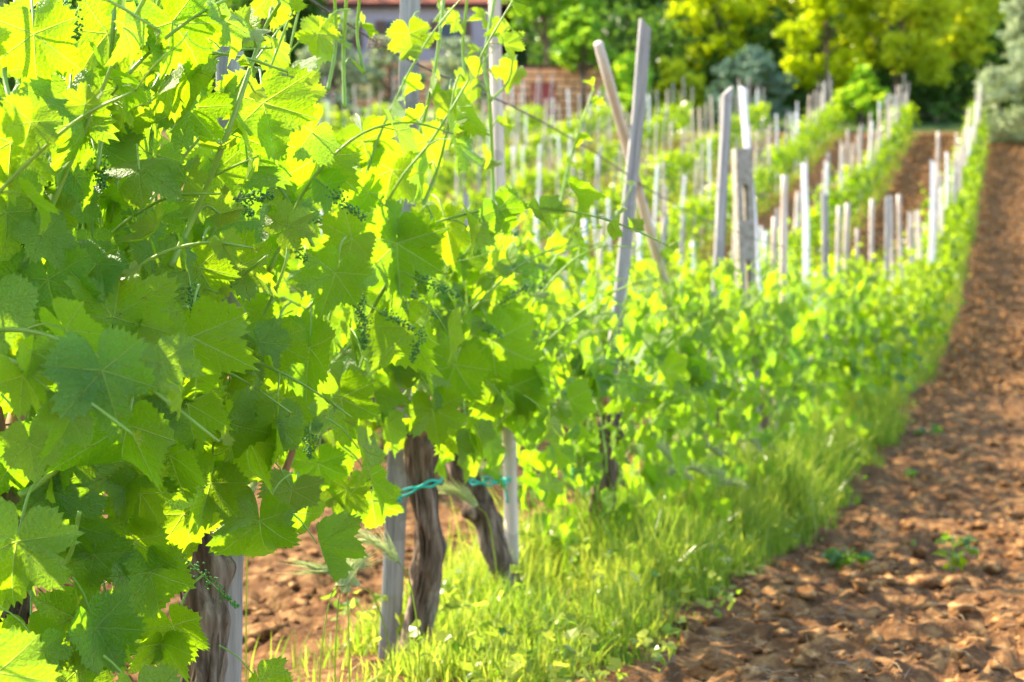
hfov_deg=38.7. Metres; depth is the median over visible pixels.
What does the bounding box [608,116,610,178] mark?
stake
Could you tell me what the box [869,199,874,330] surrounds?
stake
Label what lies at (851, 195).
grapevine
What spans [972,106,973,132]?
stake
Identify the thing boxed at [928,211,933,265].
stake
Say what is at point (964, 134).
stake
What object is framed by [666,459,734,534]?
wild barley
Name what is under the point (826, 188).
stake
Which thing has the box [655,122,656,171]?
stake
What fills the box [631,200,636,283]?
stake
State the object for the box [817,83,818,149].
stake
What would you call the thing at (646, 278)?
grapevine
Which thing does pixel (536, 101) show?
stake
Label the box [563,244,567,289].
stake
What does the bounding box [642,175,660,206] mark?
grapevine
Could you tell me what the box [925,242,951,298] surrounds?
grapevine
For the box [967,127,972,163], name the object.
stake
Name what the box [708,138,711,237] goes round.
stake
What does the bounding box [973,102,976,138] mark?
stake
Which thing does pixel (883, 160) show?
grapevine
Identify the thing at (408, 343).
grapevine
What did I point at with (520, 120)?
stake
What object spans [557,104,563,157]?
stake
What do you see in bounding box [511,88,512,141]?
stake
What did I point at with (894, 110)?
stake
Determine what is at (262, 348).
grapevine
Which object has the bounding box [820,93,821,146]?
stake
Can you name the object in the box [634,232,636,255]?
stake
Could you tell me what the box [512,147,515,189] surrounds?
stake
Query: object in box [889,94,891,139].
stake
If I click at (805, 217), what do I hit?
stake
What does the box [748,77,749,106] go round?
stake
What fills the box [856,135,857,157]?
stake
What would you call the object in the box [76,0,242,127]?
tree
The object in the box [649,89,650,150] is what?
stake
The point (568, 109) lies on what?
stake
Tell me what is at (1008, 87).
olive tree
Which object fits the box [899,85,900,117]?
stake
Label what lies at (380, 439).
grapevine
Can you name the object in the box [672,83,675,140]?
stake
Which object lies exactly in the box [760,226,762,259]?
stake
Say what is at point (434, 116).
grapevine
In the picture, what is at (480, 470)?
wild barley
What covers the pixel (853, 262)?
grapevine
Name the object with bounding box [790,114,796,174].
stake
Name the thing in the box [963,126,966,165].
stake
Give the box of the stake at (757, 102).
[756,89,757,130]
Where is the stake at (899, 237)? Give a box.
[897,194,903,285]
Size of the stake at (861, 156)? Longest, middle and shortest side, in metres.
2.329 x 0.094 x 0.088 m
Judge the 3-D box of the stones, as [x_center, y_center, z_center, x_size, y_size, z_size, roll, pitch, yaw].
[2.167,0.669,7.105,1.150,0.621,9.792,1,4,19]
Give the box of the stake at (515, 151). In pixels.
[510,133,517,188]
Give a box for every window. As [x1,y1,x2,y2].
[346,21,361,48]
[375,21,393,48]
[430,21,470,49]
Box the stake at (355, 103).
[353,85,356,122]
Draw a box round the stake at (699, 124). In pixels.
[698,107,700,141]
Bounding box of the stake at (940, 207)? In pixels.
[939,188,941,231]
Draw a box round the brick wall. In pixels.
[357,61,614,123]
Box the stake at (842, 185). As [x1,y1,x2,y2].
[841,153,843,229]
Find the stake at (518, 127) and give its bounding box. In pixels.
[516,110,519,178]
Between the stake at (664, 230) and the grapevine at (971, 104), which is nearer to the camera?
the stake at (664, 230)
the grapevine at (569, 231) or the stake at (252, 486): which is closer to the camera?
the stake at (252, 486)
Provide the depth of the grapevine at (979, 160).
41.37 m
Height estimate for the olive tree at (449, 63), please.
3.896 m
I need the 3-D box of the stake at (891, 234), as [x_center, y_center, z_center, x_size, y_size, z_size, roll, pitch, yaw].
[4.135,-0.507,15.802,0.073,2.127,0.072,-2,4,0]
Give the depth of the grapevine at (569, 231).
29.66 m
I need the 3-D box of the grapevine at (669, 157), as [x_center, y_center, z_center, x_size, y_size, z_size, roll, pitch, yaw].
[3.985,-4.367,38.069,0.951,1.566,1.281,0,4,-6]
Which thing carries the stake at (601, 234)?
on the ground at (932, 664)
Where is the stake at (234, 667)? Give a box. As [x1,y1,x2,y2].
[216,45,245,681]
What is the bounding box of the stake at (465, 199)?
[463,191,469,282]
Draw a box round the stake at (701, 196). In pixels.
[699,153,703,249]
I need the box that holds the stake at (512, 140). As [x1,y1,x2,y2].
[508,115,515,180]
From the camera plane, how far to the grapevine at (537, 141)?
43.85 m
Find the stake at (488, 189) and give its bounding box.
[487,175,489,197]
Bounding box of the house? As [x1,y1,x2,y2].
[319,0,509,71]
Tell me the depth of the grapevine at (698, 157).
41.37 m
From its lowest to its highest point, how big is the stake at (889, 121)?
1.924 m
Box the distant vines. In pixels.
[296,101,919,135]
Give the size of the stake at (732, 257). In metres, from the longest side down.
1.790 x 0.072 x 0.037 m
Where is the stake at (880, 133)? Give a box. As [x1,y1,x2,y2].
[880,107,881,170]
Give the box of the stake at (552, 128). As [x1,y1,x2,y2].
[552,98,553,162]
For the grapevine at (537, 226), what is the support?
on the ground at (932, 664)
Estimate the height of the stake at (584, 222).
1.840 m
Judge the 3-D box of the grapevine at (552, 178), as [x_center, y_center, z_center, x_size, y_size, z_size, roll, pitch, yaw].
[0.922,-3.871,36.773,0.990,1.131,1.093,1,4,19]
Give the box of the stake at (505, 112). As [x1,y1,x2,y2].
[504,89,506,145]
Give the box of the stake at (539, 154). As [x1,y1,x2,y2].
[536,144,540,196]
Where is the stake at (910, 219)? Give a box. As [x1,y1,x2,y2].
[908,211,913,235]
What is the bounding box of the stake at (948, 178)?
[948,159,949,200]
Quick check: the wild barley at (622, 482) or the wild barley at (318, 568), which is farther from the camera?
the wild barley at (622, 482)
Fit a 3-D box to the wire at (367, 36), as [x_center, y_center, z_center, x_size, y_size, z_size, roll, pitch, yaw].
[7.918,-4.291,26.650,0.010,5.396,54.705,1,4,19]
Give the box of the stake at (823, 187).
[822,170,824,192]
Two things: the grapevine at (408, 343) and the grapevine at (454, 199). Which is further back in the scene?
the grapevine at (454, 199)
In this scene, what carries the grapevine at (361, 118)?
on the ground at (932, 664)
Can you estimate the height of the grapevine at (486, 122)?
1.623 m
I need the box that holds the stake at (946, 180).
[945,152,947,208]
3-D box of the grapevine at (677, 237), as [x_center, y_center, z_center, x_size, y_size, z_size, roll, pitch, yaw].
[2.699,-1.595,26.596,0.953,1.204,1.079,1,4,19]
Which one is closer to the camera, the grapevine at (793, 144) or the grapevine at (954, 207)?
the grapevine at (954, 207)
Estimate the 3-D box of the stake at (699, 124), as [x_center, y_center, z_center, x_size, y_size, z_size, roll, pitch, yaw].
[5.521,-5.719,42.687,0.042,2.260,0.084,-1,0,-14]
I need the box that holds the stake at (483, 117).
[483,98,484,155]
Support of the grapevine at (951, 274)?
on the ground at (932, 664)
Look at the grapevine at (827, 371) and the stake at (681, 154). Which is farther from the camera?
the stake at (681, 154)
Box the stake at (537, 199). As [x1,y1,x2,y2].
[533,163,540,241]
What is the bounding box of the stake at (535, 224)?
[534,217,538,241]
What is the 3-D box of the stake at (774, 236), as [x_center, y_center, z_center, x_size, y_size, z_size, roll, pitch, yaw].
[1.474,0.096,8.125,0.061,1.572,0.059,-2,4,0]
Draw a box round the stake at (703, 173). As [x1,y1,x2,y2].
[701,144,705,222]
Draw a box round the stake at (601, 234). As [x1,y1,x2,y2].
[597,215,604,278]
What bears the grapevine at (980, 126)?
on the ground at (932, 664)
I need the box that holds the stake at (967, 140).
[966,122,968,164]
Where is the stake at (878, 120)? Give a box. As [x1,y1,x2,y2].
[878,102,879,170]
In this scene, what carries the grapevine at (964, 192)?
on the ground at (932, 664)
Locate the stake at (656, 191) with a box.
[651,164,658,256]
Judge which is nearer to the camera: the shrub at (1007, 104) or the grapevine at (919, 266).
the grapevine at (919, 266)
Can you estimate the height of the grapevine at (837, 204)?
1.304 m
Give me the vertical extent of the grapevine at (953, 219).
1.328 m
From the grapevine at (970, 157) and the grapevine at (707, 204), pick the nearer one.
the grapevine at (707, 204)
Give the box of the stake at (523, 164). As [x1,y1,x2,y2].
[522,146,525,215]
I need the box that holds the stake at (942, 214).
[939,206,943,262]
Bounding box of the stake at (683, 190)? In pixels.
[678,175,686,249]
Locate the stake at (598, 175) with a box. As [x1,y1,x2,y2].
[592,145,601,240]
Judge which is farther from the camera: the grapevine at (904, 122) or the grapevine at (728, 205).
the grapevine at (904, 122)
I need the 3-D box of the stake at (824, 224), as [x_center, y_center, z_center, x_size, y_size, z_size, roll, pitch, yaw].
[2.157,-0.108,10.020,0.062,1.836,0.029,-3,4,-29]
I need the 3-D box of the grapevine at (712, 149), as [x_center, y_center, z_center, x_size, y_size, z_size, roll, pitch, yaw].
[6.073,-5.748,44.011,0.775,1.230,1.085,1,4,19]
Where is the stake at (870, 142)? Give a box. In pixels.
[866,121,872,184]
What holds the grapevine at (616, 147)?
on the ground at (932, 664)
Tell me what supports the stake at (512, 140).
on the ground at (932, 664)
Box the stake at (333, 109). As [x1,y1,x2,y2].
[332,91,333,126]
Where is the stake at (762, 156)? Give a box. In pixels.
[761,120,763,204]
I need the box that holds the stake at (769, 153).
[767,124,770,198]
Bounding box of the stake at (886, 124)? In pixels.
[885,99,887,160]
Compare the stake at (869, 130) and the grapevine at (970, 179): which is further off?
the stake at (869, 130)
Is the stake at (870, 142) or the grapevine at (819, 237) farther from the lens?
the stake at (870, 142)
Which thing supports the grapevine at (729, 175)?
on the ground at (932, 664)
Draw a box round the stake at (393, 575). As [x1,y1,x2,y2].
[378,0,420,658]
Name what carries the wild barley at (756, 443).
on the ground at (932, 664)
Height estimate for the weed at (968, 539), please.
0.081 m
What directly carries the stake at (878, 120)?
on the ground at (932, 664)
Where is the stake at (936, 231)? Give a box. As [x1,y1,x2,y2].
[934,211,937,257]
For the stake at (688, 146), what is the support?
on the ground at (932, 664)
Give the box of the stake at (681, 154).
[680,128,683,193]
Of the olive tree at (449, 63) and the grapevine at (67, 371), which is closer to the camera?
the grapevine at (67, 371)
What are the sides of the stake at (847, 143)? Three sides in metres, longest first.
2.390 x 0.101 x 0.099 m
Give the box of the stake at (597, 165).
[596,155,599,191]
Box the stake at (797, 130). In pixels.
[796,102,799,169]
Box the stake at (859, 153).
[857,127,860,210]
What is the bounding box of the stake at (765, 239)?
[763,231,767,263]
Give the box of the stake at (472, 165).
[470,136,474,196]
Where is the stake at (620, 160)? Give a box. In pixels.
[619,150,622,220]
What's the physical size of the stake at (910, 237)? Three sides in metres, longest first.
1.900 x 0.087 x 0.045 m
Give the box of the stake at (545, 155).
[544,112,546,166]
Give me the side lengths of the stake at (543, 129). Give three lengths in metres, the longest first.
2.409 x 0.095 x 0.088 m
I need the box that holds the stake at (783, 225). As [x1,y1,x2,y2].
[779,175,790,439]
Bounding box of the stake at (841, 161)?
[834,144,843,229]
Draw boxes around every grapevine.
[0,0,293,681]
[0,0,678,681]
[259,0,633,659]
[264,265,382,470]
[271,250,295,272]
[321,107,352,132]
[337,119,362,127]
[350,113,378,127]
[362,387,430,457]
[383,0,690,606]
[422,109,446,135]
[424,166,441,204]
[426,157,455,203]
[435,198,445,213]
[436,184,446,210]
[440,147,468,204]
[443,145,455,161]
[445,186,478,211]
[449,191,574,343]
[451,156,484,191]
[458,181,490,210]
[468,164,490,190]
[474,123,487,152]
[474,139,512,184]
[477,113,504,145]
[479,109,513,144]
[485,160,530,198]
[503,109,516,145]
[504,137,526,181]
[505,154,515,177]
[507,103,531,137]
[509,144,534,178]
[510,252,721,571]
[513,179,530,213]
[515,218,542,255]
[515,285,595,378]
[516,159,545,216]
[518,196,553,249]
[520,144,544,171]
[521,222,570,317]
[523,130,548,160]
[529,163,555,202]
[532,217,575,254]
[537,117,569,161]
[541,164,567,200]
[545,213,581,241]
[546,161,578,201]
[547,118,581,155]
[551,121,573,159]
[552,149,586,198]
[554,281,647,403]
[559,235,597,292]
[561,149,601,186]
[562,218,800,532]
[563,111,591,149]
[563,196,604,239]
[570,107,594,147]
[570,188,604,236]
[570,276,642,374]
[573,272,652,371]
[576,142,604,185]
[577,265,612,292]
[580,110,599,143]
[587,241,617,270]
[589,248,684,377]
[591,150,612,177]
[592,191,619,232]
[599,134,618,180]
[599,182,623,216]
[600,174,623,219]
[610,160,654,209]
[611,137,624,174]
[611,137,625,165]
[612,249,652,286]
[622,258,819,489]
[629,119,654,157]
[632,268,724,354]
[634,219,660,287]
[636,218,691,259]
[641,153,675,203]
[642,173,654,207]
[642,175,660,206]
[642,223,680,266]
[643,121,662,153]
[646,112,677,145]
[647,110,669,145]
[648,144,685,196]
[652,149,693,193]
[653,99,684,142]
[657,196,693,246]
[664,151,707,182]
[666,141,695,184]
[667,188,714,248]
[670,194,715,250]
[674,222,711,350]
[674,249,761,289]
[685,128,714,177]
[685,181,732,238]
[686,145,713,180]
[687,192,715,244]
[688,132,718,171]
[701,251,916,459]
[702,130,718,168]
[702,241,729,288]
[704,168,732,223]
[705,172,759,224]
[707,123,732,162]
[708,218,865,444]
[715,128,735,154]
[715,168,761,193]
[716,117,741,149]
[717,170,766,200]
[730,104,741,144]
[732,110,752,140]
[739,106,755,133]
[753,155,776,201]
[753,162,776,199]
[754,162,769,203]
[757,139,793,193]
[757,163,789,192]
[759,220,817,288]
[759,237,802,271]
[759,248,916,437]
[763,142,804,178]
[764,142,788,187]
[778,124,806,175]
[781,146,801,180]
[783,123,810,169]
[787,116,820,154]
[787,219,920,396]
[788,249,801,280]
[789,215,832,257]
[789,219,821,275]
[790,131,814,161]
[791,200,833,253]
[795,120,824,155]
[796,241,816,272]
[797,248,941,394]
[801,177,851,247]
[802,106,830,143]
[802,109,835,144]
[810,226,906,404]
[813,126,828,147]
[813,201,842,247]
[814,184,843,231]
[822,158,872,213]
[831,174,857,217]
[834,172,873,208]
[834,189,854,222]
[847,169,868,218]
[848,160,877,200]
[849,152,887,181]
[849,158,876,191]
[854,268,946,370]
[862,138,890,174]
[862,155,880,190]
[862,160,877,196]
[863,257,932,374]
[864,246,915,389]
[867,143,888,181]
[867,145,894,166]
[867,278,946,381]
[872,134,897,165]
[872,142,894,164]
[875,241,949,341]
[876,116,906,158]
[876,120,906,152]
[876,140,899,159]
[877,254,969,323]
[881,117,916,142]
[882,116,906,146]
[883,225,965,352]
[884,101,915,137]
[893,240,945,359]
[896,225,976,286]
[897,286,947,364]
[902,219,957,296]
[904,250,961,302]
[906,209,981,261]
[911,183,978,241]
[913,196,981,257]
[914,214,966,272]
[914,250,951,307]
[920,198,963,262]
[923,258,956,342]
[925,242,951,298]
[927,193,981,210]
[939,161,983,188]
[942,175,985,213]
[942,178,975,215]
[942,194,976,251]
[944,177,976,208]
[944,187,982,225]
[949,139,990,162]
[950,139,984,167]
[950,151,987,173]
[950,157,980,185]
[951,143,981,173]
[952,161,979,198]
[953,139,984,170]
[958,125,991,155]
[961,126,984,157]
[963,99,987,125]
[964,115,989,145]
[965,99,988,118]
[968,161,978,195]
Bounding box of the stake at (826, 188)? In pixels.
[825,162,827,194]
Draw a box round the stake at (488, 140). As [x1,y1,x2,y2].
[487,121,489,180]
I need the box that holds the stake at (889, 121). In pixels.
[889,106,890,142]
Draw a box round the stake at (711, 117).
[710,96,713,155]
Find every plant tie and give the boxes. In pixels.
[397,477,443,502]
[468,475,510,502]
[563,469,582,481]
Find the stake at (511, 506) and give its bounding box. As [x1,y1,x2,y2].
[489,0,518,573]
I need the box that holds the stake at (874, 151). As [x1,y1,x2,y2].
[872,130,875,191]
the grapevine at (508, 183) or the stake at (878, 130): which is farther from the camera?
the stake at (878, 130)
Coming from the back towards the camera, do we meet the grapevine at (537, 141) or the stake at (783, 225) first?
the grapevine at (537, 141)
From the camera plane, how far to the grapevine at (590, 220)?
30.37 m
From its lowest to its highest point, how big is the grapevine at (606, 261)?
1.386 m
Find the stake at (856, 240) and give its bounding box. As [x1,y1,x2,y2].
[855,228,858,343]
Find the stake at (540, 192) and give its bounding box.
[538,167,543,249]
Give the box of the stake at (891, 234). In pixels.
[890,196,894,329]
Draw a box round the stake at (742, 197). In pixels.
[731,148,760,455]
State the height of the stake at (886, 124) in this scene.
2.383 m
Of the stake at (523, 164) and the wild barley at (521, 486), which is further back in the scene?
the stake at (523, 164)
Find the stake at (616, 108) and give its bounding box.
[594,40,713,456]
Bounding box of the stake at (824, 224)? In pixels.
[821,191,829,405]
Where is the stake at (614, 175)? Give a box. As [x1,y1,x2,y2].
[612,156,616,216]
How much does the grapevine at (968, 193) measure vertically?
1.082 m
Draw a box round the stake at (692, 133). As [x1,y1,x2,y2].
[691,107,694,178]
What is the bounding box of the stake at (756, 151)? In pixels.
[754,131,757,194]
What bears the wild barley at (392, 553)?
on the ground at (932, 664)
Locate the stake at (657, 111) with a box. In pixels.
[656,90,657,149]
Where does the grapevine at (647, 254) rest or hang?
on the ground at (932, 664)
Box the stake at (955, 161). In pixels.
[951,159,956,201]
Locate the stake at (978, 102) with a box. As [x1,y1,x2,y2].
[977,82,980,122]
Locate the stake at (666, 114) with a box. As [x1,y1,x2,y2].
[665,90,668,145]
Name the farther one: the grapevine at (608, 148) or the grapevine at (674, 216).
the grapevine at (608, 148)
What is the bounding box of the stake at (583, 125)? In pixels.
[581,122,584,180]
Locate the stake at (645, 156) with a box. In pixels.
[644,139,646,188]
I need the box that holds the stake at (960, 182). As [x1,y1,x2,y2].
[959,145,961,223]
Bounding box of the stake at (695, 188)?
[692,158,697,240]
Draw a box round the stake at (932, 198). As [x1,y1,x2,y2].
[930,160,934,262]
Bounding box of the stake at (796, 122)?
[795,112,797,162]
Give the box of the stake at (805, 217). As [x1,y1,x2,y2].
[801,163,810,399]
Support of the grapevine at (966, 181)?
on the ground at (932, 664)
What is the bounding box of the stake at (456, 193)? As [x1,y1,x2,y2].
[455,171,458,206]
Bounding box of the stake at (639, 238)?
[637,231,642,290]
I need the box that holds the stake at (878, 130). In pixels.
[876,110,880,154]
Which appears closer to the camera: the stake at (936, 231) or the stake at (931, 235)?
the stake at (931, 235)
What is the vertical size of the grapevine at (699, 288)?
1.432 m
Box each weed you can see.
[821,545,874,570]
[903,466,917,478]
[912,423,942,435]
[932,538,978,571]
[939,531,977,545]
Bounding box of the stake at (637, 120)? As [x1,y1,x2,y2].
[608,18,650,414]
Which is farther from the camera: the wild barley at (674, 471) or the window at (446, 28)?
the window at (446, 28)
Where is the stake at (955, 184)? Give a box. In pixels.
[948,167,957,264]
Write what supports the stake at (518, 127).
on the ground at (932, 664)
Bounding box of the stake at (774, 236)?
[770,217,779,449]
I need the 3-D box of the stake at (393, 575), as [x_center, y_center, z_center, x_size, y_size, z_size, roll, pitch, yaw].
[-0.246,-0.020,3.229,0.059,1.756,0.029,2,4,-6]
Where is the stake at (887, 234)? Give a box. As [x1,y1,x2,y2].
[884,196,889,365]
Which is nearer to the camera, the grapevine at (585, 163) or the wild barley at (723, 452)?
the wild barley at (723, 452)
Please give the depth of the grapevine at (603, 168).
40.81 m
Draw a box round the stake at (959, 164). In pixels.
[958,152,959,177]
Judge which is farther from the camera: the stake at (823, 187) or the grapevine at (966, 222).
the grapevine at (966, 222)
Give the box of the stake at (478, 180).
[477,137,481,192]
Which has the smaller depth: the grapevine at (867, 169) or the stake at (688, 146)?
the grapevine at (867, 169)
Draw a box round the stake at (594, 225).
[592,208,597,255]
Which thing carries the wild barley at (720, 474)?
on the ground at (932, 664)
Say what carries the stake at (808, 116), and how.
on the ground at (932, 664)
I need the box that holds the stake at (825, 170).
[824,161,825,182]
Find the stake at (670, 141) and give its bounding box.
[669,122,671,195]
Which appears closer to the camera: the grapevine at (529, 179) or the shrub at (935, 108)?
the grapevine at (529, 179)
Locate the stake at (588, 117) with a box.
[587,95,589,146]
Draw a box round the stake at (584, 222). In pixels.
[581,219,586,301]
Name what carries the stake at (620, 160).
on the ground at (932, 664)
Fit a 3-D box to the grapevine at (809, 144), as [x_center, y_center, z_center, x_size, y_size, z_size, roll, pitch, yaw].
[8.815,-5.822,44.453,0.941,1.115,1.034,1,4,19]
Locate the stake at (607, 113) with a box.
[605,90,608,138]
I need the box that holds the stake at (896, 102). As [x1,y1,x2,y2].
[896,86,897,122]
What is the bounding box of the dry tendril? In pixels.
[367,36,388,56]
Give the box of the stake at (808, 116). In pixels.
[805,95,809,156]
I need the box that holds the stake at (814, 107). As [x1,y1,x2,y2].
[814,91,815,152]
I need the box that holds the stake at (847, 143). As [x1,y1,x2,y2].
[844,130,848,197]
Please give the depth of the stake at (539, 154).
35.73 m
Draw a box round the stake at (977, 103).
[974,94,977,121]
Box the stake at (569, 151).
[568,134,571,198]
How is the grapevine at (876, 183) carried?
on the ground at (932, 664)
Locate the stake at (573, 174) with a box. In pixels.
[570,151,574,240]
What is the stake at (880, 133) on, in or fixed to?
on the ground at (932, 664)
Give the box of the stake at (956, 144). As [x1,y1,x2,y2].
[955,133,958,192]
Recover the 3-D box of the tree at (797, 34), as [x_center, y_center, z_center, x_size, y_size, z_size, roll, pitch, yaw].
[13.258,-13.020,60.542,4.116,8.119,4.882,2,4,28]
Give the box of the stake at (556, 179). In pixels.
[555,160,559,253]
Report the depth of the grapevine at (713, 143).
43.06 m
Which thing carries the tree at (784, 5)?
on the ground at (932, 664)
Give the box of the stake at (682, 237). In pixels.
[678,214,684,280]
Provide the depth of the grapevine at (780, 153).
39.13 m
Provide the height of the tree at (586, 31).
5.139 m
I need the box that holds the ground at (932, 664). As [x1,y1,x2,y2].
[0,2,1023,681]
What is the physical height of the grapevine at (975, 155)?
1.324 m
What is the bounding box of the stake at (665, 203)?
[664,185,671,266]
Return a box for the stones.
[594,419,1023,681]
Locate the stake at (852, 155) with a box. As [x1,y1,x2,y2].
[849,143,853,176]
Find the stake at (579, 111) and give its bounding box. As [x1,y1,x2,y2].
[576,93,579,150]
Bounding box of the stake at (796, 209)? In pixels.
[794,191,798,274]
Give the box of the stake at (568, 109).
[567,89,569,146]
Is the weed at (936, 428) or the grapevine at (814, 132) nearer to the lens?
the weed at (936, 428)
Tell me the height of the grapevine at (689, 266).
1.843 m
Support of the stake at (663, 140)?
on the ground at (932, 664)
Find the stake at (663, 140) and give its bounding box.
[661,117,664,186]
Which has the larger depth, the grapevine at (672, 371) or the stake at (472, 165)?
the stake at (472, 165)
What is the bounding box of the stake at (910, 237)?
[907,227,914,286]
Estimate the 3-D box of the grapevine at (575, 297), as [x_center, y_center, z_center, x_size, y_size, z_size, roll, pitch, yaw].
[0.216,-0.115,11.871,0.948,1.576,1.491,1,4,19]
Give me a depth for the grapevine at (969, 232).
28.77 m
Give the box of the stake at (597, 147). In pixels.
[594,120,599,186]
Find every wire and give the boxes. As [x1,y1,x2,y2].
[5,393,739,425]
[309,0,971,260]
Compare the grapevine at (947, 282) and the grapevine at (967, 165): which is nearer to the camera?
the grapevine at (947, 282)
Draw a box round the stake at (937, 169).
[935,131,939,219]
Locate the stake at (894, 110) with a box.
[894,95,895,123]
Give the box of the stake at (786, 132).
[785,116,786,145]
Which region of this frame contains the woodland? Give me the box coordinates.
[0,0,1015,69]
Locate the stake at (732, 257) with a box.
[731,232,734,263]
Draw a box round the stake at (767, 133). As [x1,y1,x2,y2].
[766,128,768,168]
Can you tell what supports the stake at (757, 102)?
on the ground at (932, 664)
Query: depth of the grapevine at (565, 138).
45.68 m
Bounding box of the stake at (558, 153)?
[557,135,560,197]
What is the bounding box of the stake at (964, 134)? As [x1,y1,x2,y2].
[962,130,965,168]
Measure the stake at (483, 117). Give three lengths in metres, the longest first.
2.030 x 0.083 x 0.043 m
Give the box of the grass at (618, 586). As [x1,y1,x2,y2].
[152,126,990,681]
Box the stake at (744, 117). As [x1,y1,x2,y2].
[738,86,767,392]
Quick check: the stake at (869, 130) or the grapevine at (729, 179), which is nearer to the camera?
the grapevine at (729, 179)
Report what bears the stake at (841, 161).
on the ground at (932, 664)
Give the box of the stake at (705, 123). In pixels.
[705,103,706,166]
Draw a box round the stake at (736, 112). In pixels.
[734,93,737,147]
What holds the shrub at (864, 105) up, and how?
on the ground at (932, 664)
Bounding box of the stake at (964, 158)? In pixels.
[964,145,965,171]
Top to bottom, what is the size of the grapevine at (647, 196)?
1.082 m
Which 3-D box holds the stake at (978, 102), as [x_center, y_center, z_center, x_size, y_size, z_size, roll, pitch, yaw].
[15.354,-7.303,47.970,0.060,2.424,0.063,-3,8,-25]
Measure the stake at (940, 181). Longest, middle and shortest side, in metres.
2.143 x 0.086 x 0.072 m
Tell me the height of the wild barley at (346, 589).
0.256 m
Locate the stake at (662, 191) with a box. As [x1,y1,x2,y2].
[661,162,664,232]
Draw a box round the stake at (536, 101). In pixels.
[534,76,538,133]
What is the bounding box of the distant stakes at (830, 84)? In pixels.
[323,73,909,136]
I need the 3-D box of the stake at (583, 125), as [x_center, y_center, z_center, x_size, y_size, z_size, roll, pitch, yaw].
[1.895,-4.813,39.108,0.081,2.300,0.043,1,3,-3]
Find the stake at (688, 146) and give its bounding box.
[686,125,691,182]
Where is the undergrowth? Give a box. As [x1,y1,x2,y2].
[0,0,1023,112]
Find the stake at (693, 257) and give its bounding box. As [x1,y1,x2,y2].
[691,241,694,278]
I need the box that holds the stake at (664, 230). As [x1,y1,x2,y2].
[659,217,666,291]
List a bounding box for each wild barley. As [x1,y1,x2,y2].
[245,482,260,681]
[282,557,392,681]
[319,551,386,681]
[334,543,375,681]
[339,573,356,681]
[355,526,419,681]
[436,476,496,605]
[478,464,543,563]
[480,462,531,532]
[500,475,562,520]
[530,446,581,531]
[556,474,593,536]
[576,447,616,539]
[618,478,638,514]
[624,456,642,524]
[628,441,653,509]
[640,436,682,526]
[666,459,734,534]
[667,465,712,533]
[693,435,737,512]
[702,462,736,525]
[707,442,749,489]
[715,474,770,541]
[722,437,748,466]
[740,432,766,483]
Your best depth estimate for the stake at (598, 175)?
31.37 m
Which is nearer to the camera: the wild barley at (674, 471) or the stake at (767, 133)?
the wild barley at (674, 471)
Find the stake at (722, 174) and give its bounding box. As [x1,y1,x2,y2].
[701,86,732,484]
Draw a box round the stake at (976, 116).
[973,111,977,144]
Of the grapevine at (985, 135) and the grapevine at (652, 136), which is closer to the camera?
the grapevine at (985, 135)
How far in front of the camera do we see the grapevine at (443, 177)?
36.09 m
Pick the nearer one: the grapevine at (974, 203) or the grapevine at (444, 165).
the grapevine at (974, 203)
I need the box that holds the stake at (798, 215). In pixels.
[797,192,799,267]
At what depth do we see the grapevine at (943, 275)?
20.49 m
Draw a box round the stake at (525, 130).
[525,111,526,164]
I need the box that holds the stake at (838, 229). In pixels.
[835,206,840,359]
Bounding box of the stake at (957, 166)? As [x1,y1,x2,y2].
[956,157,957,192]
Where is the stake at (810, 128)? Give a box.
[809,106,812,157]
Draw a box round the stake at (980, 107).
[979,87,981,140]
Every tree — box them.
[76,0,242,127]
[206,0,337,72]
[297,11,373,130]
[358,35,427,116]
[425,37,489,125]
[501,0,606,64]
[547,4,618,116]
[599,50,665,126]
[602,0,682,50]
[651,55,709,124]
[664,0,777,94]
[704,43,799,124]
[739,0,835,103]
[772,0,878,108]
[834,0,960,118]
[896,0,1007,114]
[955,0,1023,67]
[973,0,1023,143]
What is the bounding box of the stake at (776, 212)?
[775,208,777,250]
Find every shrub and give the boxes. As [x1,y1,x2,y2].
[832,64,893,124]
[908,79,961,121]
[963,78,1019,132]
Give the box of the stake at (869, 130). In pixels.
[869,112,870,167]
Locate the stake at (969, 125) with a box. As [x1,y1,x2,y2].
[968,107,969,146]
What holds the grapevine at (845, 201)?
on the ground at (932, 664)
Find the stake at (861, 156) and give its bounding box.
[860,124,862,206]
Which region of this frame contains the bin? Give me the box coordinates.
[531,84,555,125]
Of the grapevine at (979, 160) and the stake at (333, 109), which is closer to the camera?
the grapevine at (979, 160)
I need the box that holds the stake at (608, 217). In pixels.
[607,198,611,258]
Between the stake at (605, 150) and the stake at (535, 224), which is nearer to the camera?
the stake at (535, 224)
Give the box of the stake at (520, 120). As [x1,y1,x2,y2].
[519,93,520,138]
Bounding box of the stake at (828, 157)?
[827,152,830,239]
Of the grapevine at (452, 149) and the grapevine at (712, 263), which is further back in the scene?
the grapevine at (452, 149)
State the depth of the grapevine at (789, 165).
41.70 m
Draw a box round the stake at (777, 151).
[776,114,777,190]
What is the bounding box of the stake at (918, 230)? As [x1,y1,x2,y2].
[915,210,921,258]
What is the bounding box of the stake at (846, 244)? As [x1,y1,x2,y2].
[843,203,849,398]
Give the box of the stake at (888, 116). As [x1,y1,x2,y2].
[887,94,888,160]
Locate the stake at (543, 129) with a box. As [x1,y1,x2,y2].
[540,99,546,162]
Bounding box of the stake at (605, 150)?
[604,120,606,182]
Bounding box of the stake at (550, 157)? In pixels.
[549,135,550,188]
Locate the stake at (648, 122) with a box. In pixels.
[647,95,649,155]
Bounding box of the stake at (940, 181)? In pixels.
[938,173,941,226]

